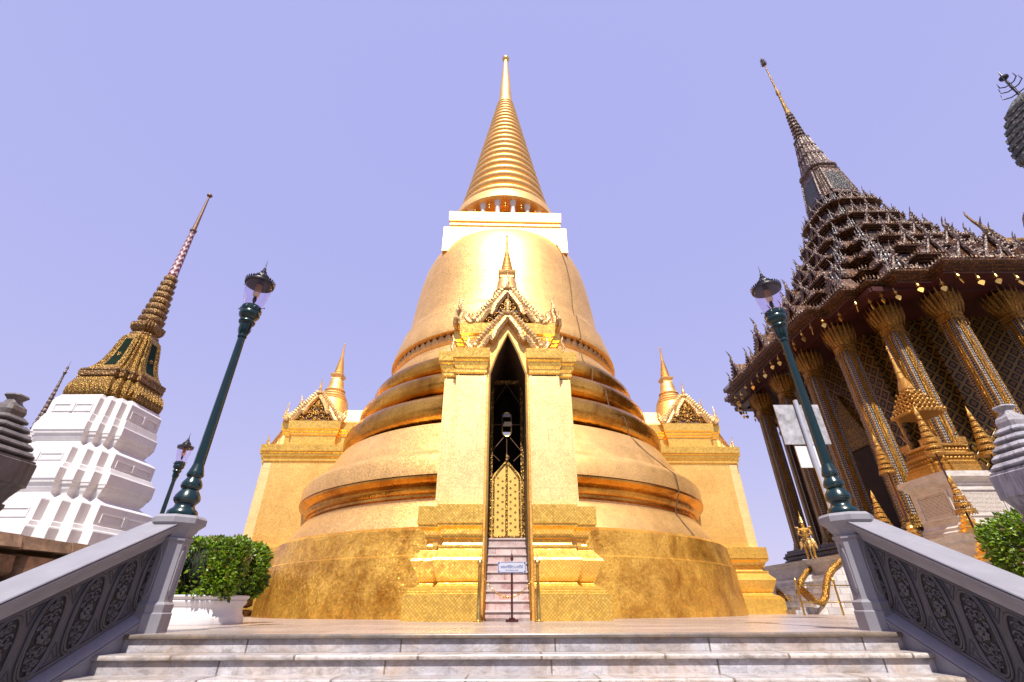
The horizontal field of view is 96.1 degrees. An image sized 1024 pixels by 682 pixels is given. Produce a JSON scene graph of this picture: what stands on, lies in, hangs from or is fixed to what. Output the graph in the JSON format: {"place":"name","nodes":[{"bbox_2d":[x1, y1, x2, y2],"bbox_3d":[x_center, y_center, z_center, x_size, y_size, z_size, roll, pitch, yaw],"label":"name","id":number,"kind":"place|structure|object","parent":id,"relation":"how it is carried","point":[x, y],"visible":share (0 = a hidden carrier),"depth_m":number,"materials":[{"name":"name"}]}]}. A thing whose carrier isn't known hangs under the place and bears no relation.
{"place":"outdoors","nodes":[
{"label":"outdoors","id":0,"kind":"place"},
{"bbox_2d":[0,0,1023,565],"label":"sky","id":1,"kind":"structure","parent":0,"point":[334,144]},
{"bbox_2d":[963,211,1023,242],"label":"temple building","id":2,"kind":"structure","parent":0,"point":[977,223],"depth_m":48.47,"materials":[{"name":"brown tile"}]},
{"bbox_2d":[972,507,1023,577],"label":"clipped hedge","id":3,"kind":"object","parent":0,"point":[1000,540],"visible":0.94,"depth_m":8.76,"materials":[{"name":"green plant"}]},
{"bbox_3d":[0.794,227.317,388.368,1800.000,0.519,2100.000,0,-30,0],"label":"ground","id":4,"kind":"structure","parent":0,"visible":0},
{"bbox_2d":[0,393,36,510],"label":"marble post","id":5,"kind":"object","parent":4,"relation":"on","point":[18,465],"visible":1,"depth_m":5.51,"materials":[{"name":"grey stone"}]},
{"bbox_2d":[0,514,206,681],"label":"stair balustrade","id":6,"kind":"object","parent":4,"relation":"on","point":[68,616],"visible":1,"depth_m":4.92,"materials":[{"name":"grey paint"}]},
{"bbox_2d":[165,261,275,515],"bbox_3d":[-4.518,0.455,7.397,0.494,4.498,0.494,22,-37,-33],"label":"street lamp","id":7,"kind":"object","parent":6,"relation":"on","point":[186,498],"visible":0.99,"depth_m":7.06,"materials":[{"name":"teal metal"}]},
{"bbox_2d":[0,531,252,616],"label":"stone wall","id":8,"kind":"structure","parent":4,"relation":"on","point":[20,553],"depth_m":9.08,"materials":[{"name":"stone"}]},
{"bbox_2d":[128,614,892,639],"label":"terrace","id":9,"kind":"structure","parent":4,"relation":"on","point":[784,623],"depth_m":7.17,"materials":[{"name":"stone"}]},
{"bbox_2d":[169,595,249,625],"bbox_3d":[-5.902,5.102,8.729,1.571,0.470,1.571,0,-30,0],"label":"planter","id":10,"kind":"object","parent":9,"relation":"on","point":[187,610],"visible":0.71,"depth_m":8.23,"materials":[{"name":"white paint"}]},
{"bbox_2d":[174,534,273,602],"bbox_3d":[-5.916,4.510,9.091,1.919,1.246,1.822,0,-30,0],"label":"clipped hedge","id":11,"kind":"object","parent":10,"relation":"in","point":[215,566],"visible":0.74,"depth_m":8.66,"materials":[{"name":"green plant"}]},
{"bbox_2d":[473,553,482,621],"bbox_3d":[-0.702,5.257,9.865,0.200,1.310,0.200,0,-30,0],"label":"brass stanchion","id":12,"kind":"object","parent":9,"relation":"on","point":[479,563],"visible":1,"depth_m":9.79,"materials":[{"name":"gold metal"}]},
{"bbox_2d":[482,576,534,598],"bbox_3d":[-0.073,5.275,9.854,1.134,0.427,0.047,0,-30,0],"label":"chain","id":13,"kind":"object","parent":12,"relation":"hanging from","point":[508,597],"visible":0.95,"depth_m":9.80,"materials":[{"name":"gold metal"}]},
{"bbox_2d":[498,553,525,621],"bbox_3d":[0.008,5.124,9.669,0.550,1.340,0.320,-13,-33,21],"label":"sign stand","id":14,"kind":"object","parent":9,"relation":"on","point":[511,567],"visible":1,"depth_m":9.79,"materials":[{"name":"white metal"}]},
{"bbox_2d":[242,55,786,621],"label":"golden chedi","id":15,"kind":"structure","parent":9,"relation":"on","point":[500,417],"depth_m":14.72,"materials":[{"name":"gold metal"}]},
{"bbox_2d":[534,554,543,621],"bbox_3d":[0.558,5.253,9.865,0.200,1.310,0.200,0,-30,0],"label":"brass stanchion","id":16,"kind":"object","parent":9,"relation":"on","point":[537,562],"visible":1,"depth_m":9.81,"materials":[{"name":"gold metal"}]},
{"bbox_2d":[773,400,830,508],"bbox_3d":[7.954,3.942,11.595,1.240,5.270,0.165,0,-30,0],"label":"board pole","id":17,"kind":"object","parent":9,"relation":"on","point":[793,425],"visible":0.65,"depth_m":12.47,"materials":[{"name":"white"}]},
{"bbox_2d":[774,556,853,613],"bbox_3d":[12.885,10.036,19.081,4.300,2.205,3.672,0,-30,0],"label":"naga stair","id":18,"kind":"object","parent":9,"relation":"on","point":[835,571],"visible":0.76,"depth_m":17.67,"materials":[{"name":"white stone"}]},
{"bbox_2d":[794,577,851,614],"bbox_3d":[11.080,8.665,15.645,2.700,1.140,0.100,0,-30,0],"label":"brass railing","id":19,"kind":"object","parent":9,"relation":"on","point":[835,588],"visible":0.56,"depth_m":15.62,"materials":[{"name":"gold metal"}]},
{"bbox_2d":[723,57,1023,594],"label":"pillared hall","id":20,"kind":"structure","parent":9,"relation":"on","point":[937,312],"depth_m":21.82,"materials":[{"name":"gold stone"}]},
{"bbox_2d":[795,511,817,559],"bbox_3d":[13.964,9.632,21.667,0.840,3.090,0.840,-15,-33,24],"label":"guardian statue","id":21,"kind":"object","parent":20,"relation":"on","point":[806,540],"visible":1,"depth_m":21.69,"materials":[{"name":"gold metal"}]},
{"bbox_2d":[870,490,892,525],"bbox_3d":[12.272,6.182,15.117,0.600,2.500,0.600,0,-30,0],"label":"tiered umbrella","id":22,"kind":"object","parent":20,"relation":"on","point":[881,514],"visible":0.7,"depth_m":15.33,"materials":[{"name":"gold metal"}]},
{"bbox_2d":[872,434,922,536],"bbox_3d":[13.117,4.937,15.836,0.600,3.650,0.600,0,-30,0],"label":"tiered umbrella","id":23,"kind":"object","parent":20,"relation":"on","point":[885,467],"visible":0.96,"depth_m":16.01,"materials":[{"name":"gold metal"}]},
{"bbox_2d":[913,406,979,532],"bbox_3d":[12.993,3.723,13.940,0.600,3.850,0.600,0,-30,0],"label":"tiered umbrella","id":24,"kind":"object","parent":20,"relation":"on","point":[933,447],"visible":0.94,"depth_m":14.08,"materials":[{"name":"gold metal"}]},
{"bbox_2d":[896,470,1013,539],"bbox_3d":[14.138,5.216,14.459,1.960,1.780,1.960,0,-30,0],"label":"inscription pedestal","id":25,"kind":"object","parent":20,"relation":"on","point":[931,495],"visible":0.5,"depth_m":14.05,"materials":[{"name":"beige stone"}]},
{"bbox_2d":[886,346,988,480],"bbox_3d":[14.128,2.305,16.147,1.720,4.950,1.720,0,-30,0],"label":"golden shrine","id":26,"kind":"object","parent":25,"relation":"on","point":[959,456],"visible":0.8,"depth_m":15.44,"materials":[{"name":"gold metal"}]},
{"bbox_2d":[948,474,990,561],"bbox_3d":[12.136,4.660,12.242,0.600,2.250,0.600,0,-30,0],"label":"tiered umbrella","id":27,"kind":"object","parent":20,"relation":"on","point":[979,555],"visible":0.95,"depth_m":12.27,"materials":[{"name":"gold metal"}]},
{"bbox_2d":[965,406,996,458],"bbox_3d":[14.763,3.767,14.027,0.600,3.850,0.600,0,-30,0],"label":"tiered umbrella","id":28,"kind":"object","parent":20,"relation":"on","point":[986,447],"visible":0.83,"depth_m":14.37,"materials":[{"name":"gold metal"}]},
{"bbox_2d":[996,72,1023,167],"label":"green prang","id":29,"kind":"structure","parent":9,"relation":"on","point":[1013,126],"depth_m":32.78,"materials":[{"name":"stone"}]},
{"bbox_2d":[55,632,972,681],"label":"marble staircase","id":30,"kind":"structure","parent":4,"relation":"on","point":[713,657],"depth_m":4.84,"materials":[{"name":"white stone"}]},
{"bbox_2d":[818,511,1023,681],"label":"stair balustrade","id":31,"kind":"object","parent":4,"relation":"on","point":[957,613],"visible":1,"depth_m":4.92,"materials":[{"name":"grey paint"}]},
{"bbox_2d":[750,267,859,513],"bbox_3d":[4.522,0.499,7.353,0.494,4.322,0.494,-23,-37,33],"label":"street lamp","id":32,"kind":"object","parent":31,"relation":"on","point":[838,497],"visible":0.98,"depth_m":7.04,"materials":[{"name":"teal metal"}]},
{"bbox_2d":[989,404,1023,522],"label":"marble post","id":33,"kind":"object","parent":4,"relation":"on","point":[1006,477],"visible":1,"depth_m":5.41,"materials":[{"name":"grey stone"}]},
{"bbox_3d":[-11.174,7.510,13.528,0.600,1.150,0.600,0,-30,0],"label":"lamp pier","id":34,"kind":"object","parent":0,"visible":0},
{"bbox_2d":[159,433,193,513],"bbox_3d":[-11.182,5.105,14.922,0.494,4.410,0.494,22,-37,-33],"label":"street lamp","id":35,"kind":"object","parent":34,"relation":"on","point":[178,466],"visible":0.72,"depth_m":15.31,"materials":[{"name":"teal metal"}]},
{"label":"upper court","id":36,"kind":"structure","parent":0,"visible":0},
{"bbox_2d":[27,362,70,443],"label":"distant spire","id":37,"kind":"structure","parent":36,"relation":"on","point":[46,405],"depth_m":43.02,"materials":[{"name":"brown tile"}]},
{"bbox_2d":[0,193,212,544],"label":"white gold stupa","id":38,"kind":"object","parent":36,"relation":"on","point":[93,432],"visible":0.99,"depth_m":21.23,"materials":[{"name":"paint"}]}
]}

